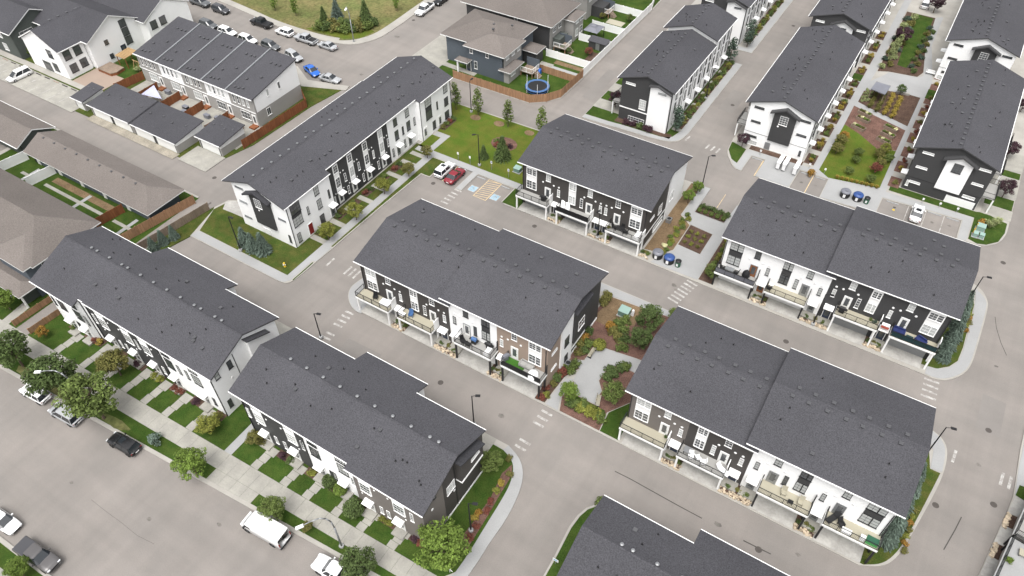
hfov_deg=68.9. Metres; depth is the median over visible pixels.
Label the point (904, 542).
shrub
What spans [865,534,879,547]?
toy crate
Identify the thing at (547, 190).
door
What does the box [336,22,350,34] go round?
shrub
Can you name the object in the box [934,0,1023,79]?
townhouse row
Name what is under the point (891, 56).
tree
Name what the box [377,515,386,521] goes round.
shrub
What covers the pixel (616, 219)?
door
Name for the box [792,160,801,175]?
mailbox cluster
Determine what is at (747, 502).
stones
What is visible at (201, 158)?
driveway
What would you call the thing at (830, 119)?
mulch bed
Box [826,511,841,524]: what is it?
lounger
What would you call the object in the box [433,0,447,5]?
parked suv
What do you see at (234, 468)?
sidewalk
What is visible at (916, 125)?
mulch bed
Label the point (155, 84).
fence
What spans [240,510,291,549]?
delivery van
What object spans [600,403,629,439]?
lawn
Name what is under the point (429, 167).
lawn
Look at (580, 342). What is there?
shrub
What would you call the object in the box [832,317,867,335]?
garage door
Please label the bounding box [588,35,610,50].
shed
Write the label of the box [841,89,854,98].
mulch bed
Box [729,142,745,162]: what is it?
lawn
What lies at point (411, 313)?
deck chair
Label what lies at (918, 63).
shrub
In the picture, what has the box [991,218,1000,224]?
ornamental grass
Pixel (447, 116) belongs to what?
window
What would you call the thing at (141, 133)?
garage door
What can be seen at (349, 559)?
tree
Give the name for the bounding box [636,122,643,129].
shrub
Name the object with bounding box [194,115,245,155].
garage
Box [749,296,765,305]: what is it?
stones
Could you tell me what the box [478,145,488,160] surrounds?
pine tree
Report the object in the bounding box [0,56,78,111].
parking lot
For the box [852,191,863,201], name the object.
waste container
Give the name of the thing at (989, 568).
driveway
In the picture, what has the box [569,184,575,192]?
window
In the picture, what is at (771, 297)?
garage door
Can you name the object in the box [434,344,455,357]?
stones
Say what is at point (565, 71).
patio
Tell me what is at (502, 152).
pine tree
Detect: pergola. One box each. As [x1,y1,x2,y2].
[115,47,135,68]
[868,81,890,99]
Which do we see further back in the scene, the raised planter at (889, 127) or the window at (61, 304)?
the raised planter at (889, 127)
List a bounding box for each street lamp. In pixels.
[34,370,85,401]
[228,216,242,251]
[295,518,343,548]
[313,313,322,338]
[344,7,354,41]
[468,502,477,532]
[469,78,472,112]
[471,394,479,423]
[472,134,480,165]
[596,209,600,237]
[703,155,715,182]
[704,68,716,99]
[811,294,833,325]
[930,427,956,449]
[970,276,991,295]
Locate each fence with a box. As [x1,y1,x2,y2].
[0,150,28,169]
[11,296,51,325]
[24,166,55,184]
[26,309,60,333]
[94,203,124,226]
[113,71,144,87]
[119,195,195,239]
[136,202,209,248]
[138,82,158,95]
[161,91,180,105]
[184,100,203,115]
[204,111,229,126]
[241,99,306,148]
[453,69,583,102]
[540,64,574,80]
[546,48,589,66]
[579,32,609,42]
[583,0,654,75]
[592,20,624,34]
[614,4,642,16]
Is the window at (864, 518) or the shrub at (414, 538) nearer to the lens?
the window at (864, 518)
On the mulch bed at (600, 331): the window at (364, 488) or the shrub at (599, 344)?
the shrub at (599, 344)
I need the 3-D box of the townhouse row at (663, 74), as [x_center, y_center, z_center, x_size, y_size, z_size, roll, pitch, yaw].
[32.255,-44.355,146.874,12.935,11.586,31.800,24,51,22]
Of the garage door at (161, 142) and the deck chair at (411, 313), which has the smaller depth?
the deck chair at (411, 313)
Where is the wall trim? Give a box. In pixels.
[571,329,584,348]
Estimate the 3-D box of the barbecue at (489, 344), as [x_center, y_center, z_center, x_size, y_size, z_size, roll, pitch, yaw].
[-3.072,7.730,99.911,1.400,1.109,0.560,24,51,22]
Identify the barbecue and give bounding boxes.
[469,336,478,344]
[484,341,493,347]
[501,353,509,360]
[539,195,547,201]
[837,305,847,313]
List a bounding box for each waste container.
[652,248,663,259]
[663,253,674,264]
[840,188,850,198]
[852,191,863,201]
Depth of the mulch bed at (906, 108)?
146.07 m
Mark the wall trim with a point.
(572, 346)
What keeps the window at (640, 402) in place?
in the townhouse row at (755, 417)
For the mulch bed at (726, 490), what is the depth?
89.42 m
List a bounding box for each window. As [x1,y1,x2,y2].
[19,27,32,37]
[42,60,53,71]
[45,49,53,58]
[52,62,60,72]
[55,298,67,311]
[62,49,72,60]
[69,62,79,73]
[72,44,82,55]
[72,309,84,322]
[79,57,89,67]
[97,317,109,330]
[118,18,126,28]
[121,26,130,36]
[122,332,134,345]
[124,34,132,44]
[140,343,152,356]
[149,19,157,30]
[149,72,159,82]
[158,15,167,25]
[163,357,175,370]
[171,81,181,91]
[191,374,203,387]
[193,90,203,100]
[214,372,220,381]
[216,100,227,110]
[226,360,233,370]
[227,398,233,408]
[241,110,251,120]
[253,198,262,209]
[253,412,265,426]
[266,107,271,115]
[282,425,292,434]
[285,431,297,445]
[289,200,301,216]
[293,213,303,228]
[297,232,302,243]
[306,440,316,448]
[308,445,320,460]
[313,185,319,196]
[316,198,322,209]
[319,213,325,223]
[332,164,338,174]
[334,457,344,465]
[335,177,341,188]
[336,463,349,477]
[347,153,352,163]
[349,166,354,177]
[358,481,371,496]
[362,141,367,151]
[364,154,369,165]
[365,268,375,278]
[367,279,377,291]
[377,130,382,139]
[379,142,384,152]
[385,278,390,285]
[392,502,404,516]
[393,118,397,127]
[394,129,399,140]
[405,108,408,117]
[406,120,410,131]
[409,289,416,298]
[409,513,414,522]
[411,300,418,311]
[423,305,426,315]
[424,96,431,108]
[426,108,432,120]
[429,298,434,306]
[443,83,446,93]
[444,96,447,106]
[445,109,449,119]
[446,479,455,496]
[463,311,468,318]
[471,451,479,462]
[473,326,477,336]
[481,319,489,328]
[481,330,490,342]
[511,333,516,341]
[527,167,535,176]
[527,179,535,190]
[528,353,540,366]
[529,342,540,353]
[546,174,550,182]
[564,334,569,348]
[568,195,574,205]
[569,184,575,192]
[578,315,584,331]
[579,198,582,208]
[587,189,592,198]
[615,200,620,208]
[628,115,643,124]
[629,218,640,229]
[631,207,641,216]
[634,409,648,422]
[636,398,650,410]
[638,99,645,110]
[652,215,662,232]
[657,203,662,215]
[664,411,671,419]
[669,190,673,202]
[677,428,682,437]
[693,438,704,449]
[697,427,708,437]
[709,445,716,455]
[724,440,732,448]
[726,254,740,267]
[730,242,744,253]
[737,458,743,466]
[747,140,756,145]
[753,461,760,470]
[754,251,761,260]
[764,268,769,275]
[773,459,783,467]
[777,274,789,285]
[778,116,788,126]
[781,475,789,485]
[782,261,793,272]
[792,279,798,289]
[792,481,807,494]
[799,471,813,482]
[806,271,814,279]
[816,288,822,295]
[818,493,826,502]
[841,491,852,500]
[848,282,857,290]
[853,298,861,308]
[857,513,880,528]
[864,302,876,313]
[865,503,887,517]
[871,291,882,300]
[886,310,893,318]
[906,303,916,312]
[916,165,927,170]
[919,324,937,336]
[922,151,934,155]
[927,312,944,323]
[950,163,963,174]
[961,194,974,200]
[971,182,983,187]
[978,52,988,59]
[979,168,991,172]
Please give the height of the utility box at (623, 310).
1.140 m
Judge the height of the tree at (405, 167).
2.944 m
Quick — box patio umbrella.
[742,270,749,278]
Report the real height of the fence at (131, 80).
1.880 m
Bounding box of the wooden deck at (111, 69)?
[98,62,124,75]
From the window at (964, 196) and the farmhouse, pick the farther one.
the farmhouse
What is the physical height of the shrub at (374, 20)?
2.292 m
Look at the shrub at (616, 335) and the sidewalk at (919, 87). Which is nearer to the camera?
the shrub at (616, 335)
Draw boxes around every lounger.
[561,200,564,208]
[716,461,729,477]
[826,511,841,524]
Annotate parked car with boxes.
[0,508,21,534]
[303,64,320,76]
[317,41,337,51]
[318,73,341,83]
[443,167,465,184]
[908,203,925,223]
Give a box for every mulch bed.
[52,178,116,210]
[84,334,107,346]
[133,358,147,370]
[189,396,204,406]
[276,449,291,462]
[304,467,317,478]
[333,211,346,219]
[361,189,375,196]
[378,518,395,529]
[390,165,401,171]
[440,120,455,129]
[461,465,511,549]
[470,115,480,119]
[491,137,516,150]
[494,121,503,126]
[524,130,533,135]
[535,360,578,401]
[554,60,582,71]
[560,366,633,429]
[569,297,668,359]
[584,52,597,61]
[596,298,641,327]
[614,117,671,138]
[644,183,696,250]
[678,225,711,253]
[684,106,698,115]
[696,207,724,221]
[699,239,724,283]
[720,485,750,501]
[749,145,802,165]
[795,515,813,536]
[804,153,817,164]
[811,138,826,150]
[820,125,833,136]
[827,112,840,123]
[835,100,847,110]
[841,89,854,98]
[845,106,904,150]
[848,80,859,87]
[855,67,866,74]
[858,90,919,125]
[861,54,873,64]
[868,43,880,51]
[875,31,886,39]
[878,12,934,76]
[888,176,901,188]
[894,161,907,172]
[900,146,913,156]
[906,132,917,143]
[912,120,922,129]
[918,107,928,116]
[923,98,930,104]
[929,84,937,90]
[990,545,1002,559]
[1006,515,1017,528]
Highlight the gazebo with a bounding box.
[583,23,604,36]
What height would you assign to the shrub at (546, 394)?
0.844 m
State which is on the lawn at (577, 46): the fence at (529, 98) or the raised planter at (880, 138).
the fence at (529, 98)
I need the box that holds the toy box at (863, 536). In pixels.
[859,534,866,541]
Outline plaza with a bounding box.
[574,348,640,404]
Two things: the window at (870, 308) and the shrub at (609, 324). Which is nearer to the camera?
the window at (870, 308)
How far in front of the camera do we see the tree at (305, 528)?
85.22 m
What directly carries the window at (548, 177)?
in the townhouse row at (586, 170)
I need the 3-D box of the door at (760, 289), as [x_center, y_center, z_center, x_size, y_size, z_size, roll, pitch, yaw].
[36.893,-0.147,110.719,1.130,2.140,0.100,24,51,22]
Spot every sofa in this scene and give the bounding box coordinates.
[379,298,390,307]
[483,347,492,356]
[518,358,534,370]
[633,231,641,240]
[891,325,905,334]
[914,335,927,343]
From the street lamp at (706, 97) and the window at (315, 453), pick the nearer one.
the window at (315, 453)
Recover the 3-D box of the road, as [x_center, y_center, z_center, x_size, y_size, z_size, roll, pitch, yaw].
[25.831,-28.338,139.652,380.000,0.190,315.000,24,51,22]
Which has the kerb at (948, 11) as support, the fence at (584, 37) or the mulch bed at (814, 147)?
the mulch bed at (814, 147)
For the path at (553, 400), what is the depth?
98.86 m
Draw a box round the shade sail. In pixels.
[142,84,160,100]
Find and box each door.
[76,101,85,110]
[93,109,112,122]
[113,118,132,131]
[134,127,155,142]
[156,137,176,152]
[158,76,165,86]
[180,85,187,95]
[201,140,220,154]
[203,94,210,105]
[227,104,233,114]
[251,114,257,124]
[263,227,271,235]
[307,221,314,234]
[329,207,335,216]
[338,195,344,203]
[352,184,357,191]
[367,172,372,180]
[382,159,386,167]
[386,289,392,299]
[396,147,401,155]
[408,137,412,145]
[423,126,427,138]
[429,310,436,321]
[438,114,442,125]
[463,323,470,336]
[466,62,470,70]
[511,346,517,359]
[525,200,551,211]
[544,187,550,198]
[565,216,591,227]
[585,202,591,214]
[594,223,600,230]
[610,234,637,246]
[613,213,620,224]
[659,422,669,435]
[717,451,729,464]
[720,276,749,289]
[744,482,754,490]
[749,264,757,277]
[755,285,763,293]
[763,142,770,149]
[765,470,779,484]
[769,295,800,309]
[798,283,809,296]
[806,305,814,312]
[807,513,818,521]
[821,309,831,318]
[831,502,846,516]
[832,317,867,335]
[841,295,852,308]
[874,330,885,340]
[885,335,925,357]
[897,317,909,328]
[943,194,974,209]
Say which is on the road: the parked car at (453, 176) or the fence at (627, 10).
the parked car at (453, 176)
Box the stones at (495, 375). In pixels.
[487,371,501,380]
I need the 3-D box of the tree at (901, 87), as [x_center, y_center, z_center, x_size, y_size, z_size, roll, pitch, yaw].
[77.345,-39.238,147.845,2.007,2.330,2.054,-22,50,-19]
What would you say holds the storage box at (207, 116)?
on the yard at (211, 111)
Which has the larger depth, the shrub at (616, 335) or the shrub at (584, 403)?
the shrub at (616, 335)
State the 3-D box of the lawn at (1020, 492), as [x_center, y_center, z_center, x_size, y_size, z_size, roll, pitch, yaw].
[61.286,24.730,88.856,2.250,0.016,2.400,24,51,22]
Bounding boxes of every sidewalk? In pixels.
[0,49,84,89]
[0,319,435,575]
[191,231,286,280]
[217,0,433,44]
[282,155,432,281]
[295,65,348,90]
[349,279,367,312]
[415,132,522,189]
[452,445,522,575]
[457,172,477,189]
[583,62,741,140]
[728,0,791,52]
[732,0,972,240]
[925,289,986,377]
[931,432,944,471]
[1015,445,1023,494]
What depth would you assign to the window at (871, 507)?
79.44 m
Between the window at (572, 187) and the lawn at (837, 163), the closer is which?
the window at (572, 187)
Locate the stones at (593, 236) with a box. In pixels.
[587,233,609,242]
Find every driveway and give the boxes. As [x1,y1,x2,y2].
[87,115,179,158]
[178,146,224,171]
[223,201,242,216]
[275,320,290,334]
[362,305,394,325]
[403,325,436,346]
[413,35,476,75]
[455,349,492,373]
[482,433,496,452]
[501,372,540,398]
[519,203,549,219]
[558,218,588,235]
[593,98,619,113]
[608,83,621,91]
[608,238,648,256]
[622,433,663,461]
[678,461,719,490]
[715,279,749,299]
[749,495,796,528]
[764,298,799,319]
[813,526,864,562]
[826,323,864,345]
[880,344,922,368]
[980,203,1012,221]
[980,556,997,575]
[990,175,1019,200]
[994,527,1012,545]
[1005,153,1023,173]
[1008,496,1023,516]
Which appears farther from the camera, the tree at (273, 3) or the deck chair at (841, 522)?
the tree at (273, 3)
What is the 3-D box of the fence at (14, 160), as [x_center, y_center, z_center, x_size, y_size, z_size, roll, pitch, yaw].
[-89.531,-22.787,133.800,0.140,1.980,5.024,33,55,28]
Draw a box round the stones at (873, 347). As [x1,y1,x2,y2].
[862,341,880,351]
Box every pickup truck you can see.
[12,536,61,573]
[189,0,210,7]
[249,16,273,29]
[293,32,318,45]
[311,553,359,575]
[414,2,434,16]
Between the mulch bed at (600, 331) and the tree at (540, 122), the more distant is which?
the tree at (540, 122)
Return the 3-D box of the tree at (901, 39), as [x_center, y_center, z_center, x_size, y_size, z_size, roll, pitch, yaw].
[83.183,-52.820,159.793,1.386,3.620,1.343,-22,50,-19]
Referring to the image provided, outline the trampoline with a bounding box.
[525,72,549,93]
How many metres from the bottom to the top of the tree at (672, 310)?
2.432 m
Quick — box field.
[231,0,422,39]
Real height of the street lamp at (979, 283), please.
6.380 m
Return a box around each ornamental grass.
[987,220,995,227]
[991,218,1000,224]
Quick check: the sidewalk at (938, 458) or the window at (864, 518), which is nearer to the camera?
the window at (864, 518)
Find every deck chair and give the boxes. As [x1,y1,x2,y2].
[373,291,377,299]
[408,308,413,317]
[459,334,465,343]
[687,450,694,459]
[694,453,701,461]
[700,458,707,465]
[780,485,787,496]
[796,495,805,506]
[837,516,845,528]
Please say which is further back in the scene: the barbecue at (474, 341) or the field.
the field
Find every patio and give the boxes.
[73,68,123,89]
[540,61,553,67]
[551,66,576,75]
[605,19,624,26]
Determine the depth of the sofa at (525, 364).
97.76 m
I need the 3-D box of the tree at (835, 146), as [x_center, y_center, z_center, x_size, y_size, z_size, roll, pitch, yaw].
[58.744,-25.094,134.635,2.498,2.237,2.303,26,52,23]
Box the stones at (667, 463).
[660,457,681,470]
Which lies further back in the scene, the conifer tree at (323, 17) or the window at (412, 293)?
the conifer tree at (323, 17)
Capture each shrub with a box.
[95,338,102,344]
[133,360,141,366]
[147,432,162,446]
[150,372,157,379]
[155,375,164,381]
[169,384,177,390]
[174,387,184,393]
[191,397,199,404]
[216,412,223,418]
[258,438,266,445]
[278,452,285,459]
[285,456,294,464]
[306,469,316,476]
[312,19,324,29]
[320,20,332,31]
[322,474,336,488]
[325,17,336,23]
[328,22,340,32]
[333,482,347,496]
[336,17,343,24]
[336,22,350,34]
[346,21,358,32]
[351,16,361,24]
[353,21,363,32]
[362,20,373,29]
[368,17,378,26]
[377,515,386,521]
[384,519,393,526]
[409,535,418,543]
[466,532,473,541]
[470,515,478,520]
[472,522,480,528]
[474,508,482,517]
[483,506,490,514]
[487,497,493,505]
[492,487,500,494]
[498,478,504,486]
[505,454,512,462]
[505,470,513,477]
[537,393,545,400]
[543,391,550,398]
[550,379,557,387]
[553,372,561,382]
[557,366,566,377]
[564,363,576,374]
[564,398,575,408]
[571,358,581,369]
[571,399,582,411]
[573,345,584,355]
[575,401,585,413]
[576,338,584,346]
[578,345,589,354]
[579,397,588,408]
[580,332,589,340]
[584,338,593,347]
[584,404,595,417]
[585,326,593,335]
[591,406,601,419]
[592,338,606,350]
[594,496,601,504]
[595,411,606,424]
[599,296,607,306]
[600,293,611,300]
[600,372,611,381]
[603,289,612,300]
[603,365,616,373]
[605,320,616,331]
[607,325,617,335]
[608,369,618,377]
[613,317,624,325]
[613,331,623,342]
[615,342,628,352]
[615,362,626,372]
[617,323,629,333]
[617,332,630,342]
[620,314,631,324]
[620,360,631,371]
[622,118,629,124]
[628,120,636,125]
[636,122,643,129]
[645,125,652,132]
[722,212,730,217]
[807,169,816,176]
[808,524,814,531]
[878,62,885,68]
[887,60,893,66]
[900,22,908,27]
[900,539,909,546]
[900,547,908,553]
[902,15,911,21]
[902,532,910,538]
[906,20,915,26]
[906,526,913,532]
[907,519,914,525]
[910,67,917,72]
[911,13,918,19]
[912,507,919,514]
[913,60,921,65]
[1004,556,1014,564]
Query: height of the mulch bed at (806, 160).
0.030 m
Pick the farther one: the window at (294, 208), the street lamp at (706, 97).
the street lamp at (706, 97)
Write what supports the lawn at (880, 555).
on the kerb at (888, 561)
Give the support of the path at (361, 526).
on the lawn at (230, 429)
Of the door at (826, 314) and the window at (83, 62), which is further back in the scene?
the window at (83, 62)
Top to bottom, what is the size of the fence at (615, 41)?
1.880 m
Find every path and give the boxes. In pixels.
[3,303,28,323]
[16,197,210,334]
[21,168,40,179]
[44,183,102,214]
[54,334,83,352]
[72,195,91,207]
[80,344,111,367]
[103,357,133,379]
[112,219,130,229]
[116,219,138,234]
[121,368,153,392]
[140,380,172,403]
[162,393,192,416]
[185,409,215,430]
[224,424,253,454]
[251,447,278,469]
[279,465,306,486]
[302,482,327,499]
[310,234,326,243]
[330,218,345,227]
[331,498,350,516]
[356,514,379,531]
[357,195,372,203]
[386,171,400,178]
[386,533,410,549]
[410,151,424,157]
[546,378,573,409]
[600,283,668,315]
[651,187,737,278]
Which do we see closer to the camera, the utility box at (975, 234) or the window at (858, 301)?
the window at (858, 301)
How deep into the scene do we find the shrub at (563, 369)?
101.01 m
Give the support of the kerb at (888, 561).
on the road
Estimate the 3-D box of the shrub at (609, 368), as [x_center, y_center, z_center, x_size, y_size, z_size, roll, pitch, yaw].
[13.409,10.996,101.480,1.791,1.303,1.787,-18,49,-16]
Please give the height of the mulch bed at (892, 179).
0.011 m
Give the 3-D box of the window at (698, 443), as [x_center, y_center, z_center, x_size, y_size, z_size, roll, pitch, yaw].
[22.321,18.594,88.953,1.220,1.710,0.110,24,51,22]
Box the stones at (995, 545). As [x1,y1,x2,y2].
[989,542,998,557]
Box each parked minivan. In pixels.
[5,65,32,82]
[47,402,84,426]
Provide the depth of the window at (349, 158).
123.49 m
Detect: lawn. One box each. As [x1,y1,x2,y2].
[0,54,340,157]
[0,128,512,575]
[0,543,41,575]
[16,366,32,374]
[51,387,71,397]
[101,413,130,430]
[116,55,144,82]
[146,207,213,250]
[200,143,423,274]
[307,28,373,38]
[331,158,444,246]
[419,135,439,146]
[433,102,538,184]
[439,0,659,94]
[503,189,522,207]
[546,506,595,575]
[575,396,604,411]
[586,60,728,136]
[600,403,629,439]
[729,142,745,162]
[819,124,895,187]
[852,73,863,80]
[860,454,939,564]
[889,186,975,216]
[897,14,932,67]
[921,290,973,367]
[925,89,935,99]
[968,212,1006,244]
[984,196,1013,210]
[1002,170,1020,179]
[1016,485,1023,499]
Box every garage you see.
[0,100,55,155]
[23,130,184,218]
[70,82,103,110]
[86,83,158,132]
[129,102,203,152]
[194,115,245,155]
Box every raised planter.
[850,122,865,131]
[855,114,870,123]
[857,108,872,117]
[875,135,891,143]
[880,129,895,139]
[883,123,898,132]
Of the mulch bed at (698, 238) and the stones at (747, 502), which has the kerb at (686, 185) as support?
the mulch bed at (698, 238)
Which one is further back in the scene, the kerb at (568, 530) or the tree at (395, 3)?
the tree at (395, 3)
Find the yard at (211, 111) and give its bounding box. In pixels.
[131,80,261,149]
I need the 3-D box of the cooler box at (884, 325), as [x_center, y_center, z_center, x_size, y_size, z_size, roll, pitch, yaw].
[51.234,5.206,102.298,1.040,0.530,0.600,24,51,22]
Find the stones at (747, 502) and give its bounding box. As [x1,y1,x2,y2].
[717,486,751,505]
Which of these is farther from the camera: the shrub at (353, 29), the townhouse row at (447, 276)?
the shrub at (353, 29)
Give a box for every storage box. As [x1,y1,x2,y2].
[163,89,171,94]
[182,104,188,109]
[203,113,210,119]
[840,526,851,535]
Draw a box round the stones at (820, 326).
[799,317,826,329]
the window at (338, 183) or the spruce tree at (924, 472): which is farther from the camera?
the window at (338, 183)
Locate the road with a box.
[0,0,1023,575]
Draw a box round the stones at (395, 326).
[391,323,405,331]
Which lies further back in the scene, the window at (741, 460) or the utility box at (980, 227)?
the utility box at (980, 227)
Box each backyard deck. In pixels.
[520,56,541,78]
[553,33,573,53]
[603,0,616,18]
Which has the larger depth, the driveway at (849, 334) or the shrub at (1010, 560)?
the driveway at (849, 334)
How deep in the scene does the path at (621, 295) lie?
111.32 m
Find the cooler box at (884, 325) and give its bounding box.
[881,322,890,329]
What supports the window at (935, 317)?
in the townhouse row at (804, 253)
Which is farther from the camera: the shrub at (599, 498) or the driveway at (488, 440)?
the driveway at (488, 440)
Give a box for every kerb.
[0,128,521,575]
[0,536,50,575]
[191,101,987,380]
[348,278,946,566]
[412,0,661,103]
[544,504,596,575]
[582,0,792,141]
[727,0,1023,245]
[978,433,1023,575]
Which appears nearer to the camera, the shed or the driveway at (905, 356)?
the driveway at (905, 356)
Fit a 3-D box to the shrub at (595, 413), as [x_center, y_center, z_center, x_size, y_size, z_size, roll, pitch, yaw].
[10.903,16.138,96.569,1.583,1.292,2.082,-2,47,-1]
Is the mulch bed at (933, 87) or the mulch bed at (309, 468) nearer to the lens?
the mulch bed at (309, 468)
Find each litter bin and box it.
[675,259,681,267]
[863,196,870,203]
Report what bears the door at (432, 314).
in the townhouse row at (447, 276)
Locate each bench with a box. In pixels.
[587,347,596,358]
[595,393,600,406]
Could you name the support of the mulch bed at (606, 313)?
on the mulch bed at (600, 331)
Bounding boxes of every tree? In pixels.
[0,289,14,309]
[0,328,31,368]
[1,555,29,575]
[20,351,77,397]
[34,325,48,336]
[51,370,118,419]
[94,348,128,375]
[147,236,159,252]
[157,229,169,247]
[168,225,180,241]
[170,447,206,480]
[194,412,219,434]
[237,227,246,249]
[245,232,257,254]
[245,428,262,444]
[254,232,273,257]
[257,495,286,521]
[268,0,277,10]
[289,0,297,13]
[301,520,312,532]
[317,221,335,239]
[318,6,327,21]
[330,0,343,19]
[338,545,377,575]
[342,497,364,519]
[345,202,363,219]
[359,0,371,22]
[374,178,390,193]
[392,0,398,7]
[400,162,414,175]
[412,515,471,571]
[420,145,432,157]
[450,81,461,109]
[472,87,482,114]
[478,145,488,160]
[480,450,503,472]
[493,135,510,164]
[502,99,513,123]
[536,106,547,128]
[559,381,579,400]
[584,47,593,55]
[601,380,625,404]
[609,90,620,106]
[626,14,633,19]
[628,326,652,349]
[635,304,664,331]
[668,307,675,316]
[671,105,685,131]
[682,189,695,202]
[692,180,704,193]
[705,263,718,278]
[726,36,737,60]
[737,133,750,146]
[742,19,756,46]
[831,142,844,153]
[835,134,847,143]
[839,131,850,138]
[844,166,854,172]
[851,155,861,162]
[854,147,864,155]
[866,174,876,182]
[869,162,882,172]
[874,148,885,156]
[875,157,886,165]
[880,143,892,152]
[880,523,900,552]
[885,154,895,161]
[888,46,894,59]
[889,511,908,536]
[893,43,899,54]
[895,26,913,40]
[896,84,907,94]
[899,34,904,45]
[907,494,915,517]
[914,476,922,499]
[921,462,927,481]
[929,0,945,12]
[933,343,953,365]
[937,330,958,352]
[944,321,964,344]
[948,311,968,332]
[954,300,971,319]
[967,290,975,307]
[998,179,1017,196]
[1005,141,1021,157]
[1020,99,1023,111]
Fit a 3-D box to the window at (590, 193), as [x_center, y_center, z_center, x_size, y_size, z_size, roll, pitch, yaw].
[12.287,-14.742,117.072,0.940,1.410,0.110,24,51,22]
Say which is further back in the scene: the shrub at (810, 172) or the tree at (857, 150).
the tree at (857, 150)
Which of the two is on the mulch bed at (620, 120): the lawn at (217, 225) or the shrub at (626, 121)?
the shrub at (626, 121)
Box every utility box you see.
[512,164,522,173]
[616,304,631,317]
[971,230,978,238]
[974,222,986,232]
[977,232,985,239]
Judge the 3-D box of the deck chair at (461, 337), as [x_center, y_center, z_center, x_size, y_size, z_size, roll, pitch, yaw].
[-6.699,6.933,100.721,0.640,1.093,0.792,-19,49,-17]
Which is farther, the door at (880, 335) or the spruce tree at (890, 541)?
the door at (880, 335)
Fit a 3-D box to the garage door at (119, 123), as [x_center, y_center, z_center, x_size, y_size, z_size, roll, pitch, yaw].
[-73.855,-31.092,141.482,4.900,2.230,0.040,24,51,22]
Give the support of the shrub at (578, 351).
on the mulch bed at (600, 331)
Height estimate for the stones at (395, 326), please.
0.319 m
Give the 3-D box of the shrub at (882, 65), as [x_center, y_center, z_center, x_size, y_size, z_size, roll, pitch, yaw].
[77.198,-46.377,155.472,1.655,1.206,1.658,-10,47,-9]
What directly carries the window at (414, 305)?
in the townhouse row at (447, 276)
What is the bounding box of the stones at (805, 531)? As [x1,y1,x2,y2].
[793,522,813,537]
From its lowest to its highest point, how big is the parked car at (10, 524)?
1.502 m
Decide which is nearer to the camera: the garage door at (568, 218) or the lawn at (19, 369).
the lawn at (19, 369)
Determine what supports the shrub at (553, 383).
on the mulch bed at (551, 389)
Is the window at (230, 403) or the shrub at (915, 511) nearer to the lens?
the shrub at (915, 511)
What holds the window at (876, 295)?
in the townhouse row at (804, 253)
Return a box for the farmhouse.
[18,0,192,79]
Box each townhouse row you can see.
[29,226,278,415]
[132,16,302,129]
[221,55,452,247]
[228,327,485,540]
[353,199,608,397]
[515,114,692,255]
[557,495,789,575]
[611,3,737,133]
[618,306,935,563]
[701,0,774,44]
[711,178,980,368]
[734,25,864,160]
[808,0,895,67]
[901,59,1023,212]
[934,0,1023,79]
[993,508,1023,575]
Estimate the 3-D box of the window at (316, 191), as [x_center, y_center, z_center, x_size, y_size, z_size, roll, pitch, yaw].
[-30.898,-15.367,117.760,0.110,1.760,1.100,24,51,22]
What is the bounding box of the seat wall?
[896,91,909,95]
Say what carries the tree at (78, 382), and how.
on the lawn at (115, 422)
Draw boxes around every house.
[0,0,42,59]
[0,168,100,307]
[440,9,545,83]
[460,0,585,50]
[572,0,609,19]
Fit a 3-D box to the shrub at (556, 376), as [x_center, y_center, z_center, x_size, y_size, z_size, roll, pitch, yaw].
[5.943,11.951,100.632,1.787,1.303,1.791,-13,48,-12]
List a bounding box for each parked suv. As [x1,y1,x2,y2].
[18,383,52,404]
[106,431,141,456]
[198,17,217,28]
[211,2,229,14]
[217,24,236,35]
[238,32,257,43]
[260,38,280,50]
[274,26,294,37]
[284,48,302,62]
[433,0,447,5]
[433,161,454,178]
[920,0,930,9]
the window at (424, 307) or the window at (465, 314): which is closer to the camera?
the window at (465, 314)
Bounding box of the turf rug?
[505,357,523,369]
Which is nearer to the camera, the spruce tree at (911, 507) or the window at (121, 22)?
the spruce tree at (911, 507)
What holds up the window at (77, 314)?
in the townhouse row at (200, 331)
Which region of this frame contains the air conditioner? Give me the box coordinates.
[665,216,671,223]
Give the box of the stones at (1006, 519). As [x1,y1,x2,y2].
[1002,512,1011,528]
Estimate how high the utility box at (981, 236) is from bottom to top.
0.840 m
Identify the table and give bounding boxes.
[528,369,538,380]
[615,225,624,230]
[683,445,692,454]
[725,265,734,272]
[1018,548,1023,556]
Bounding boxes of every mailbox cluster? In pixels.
[776,155,784,169]
[781,156,790,170]
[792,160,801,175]

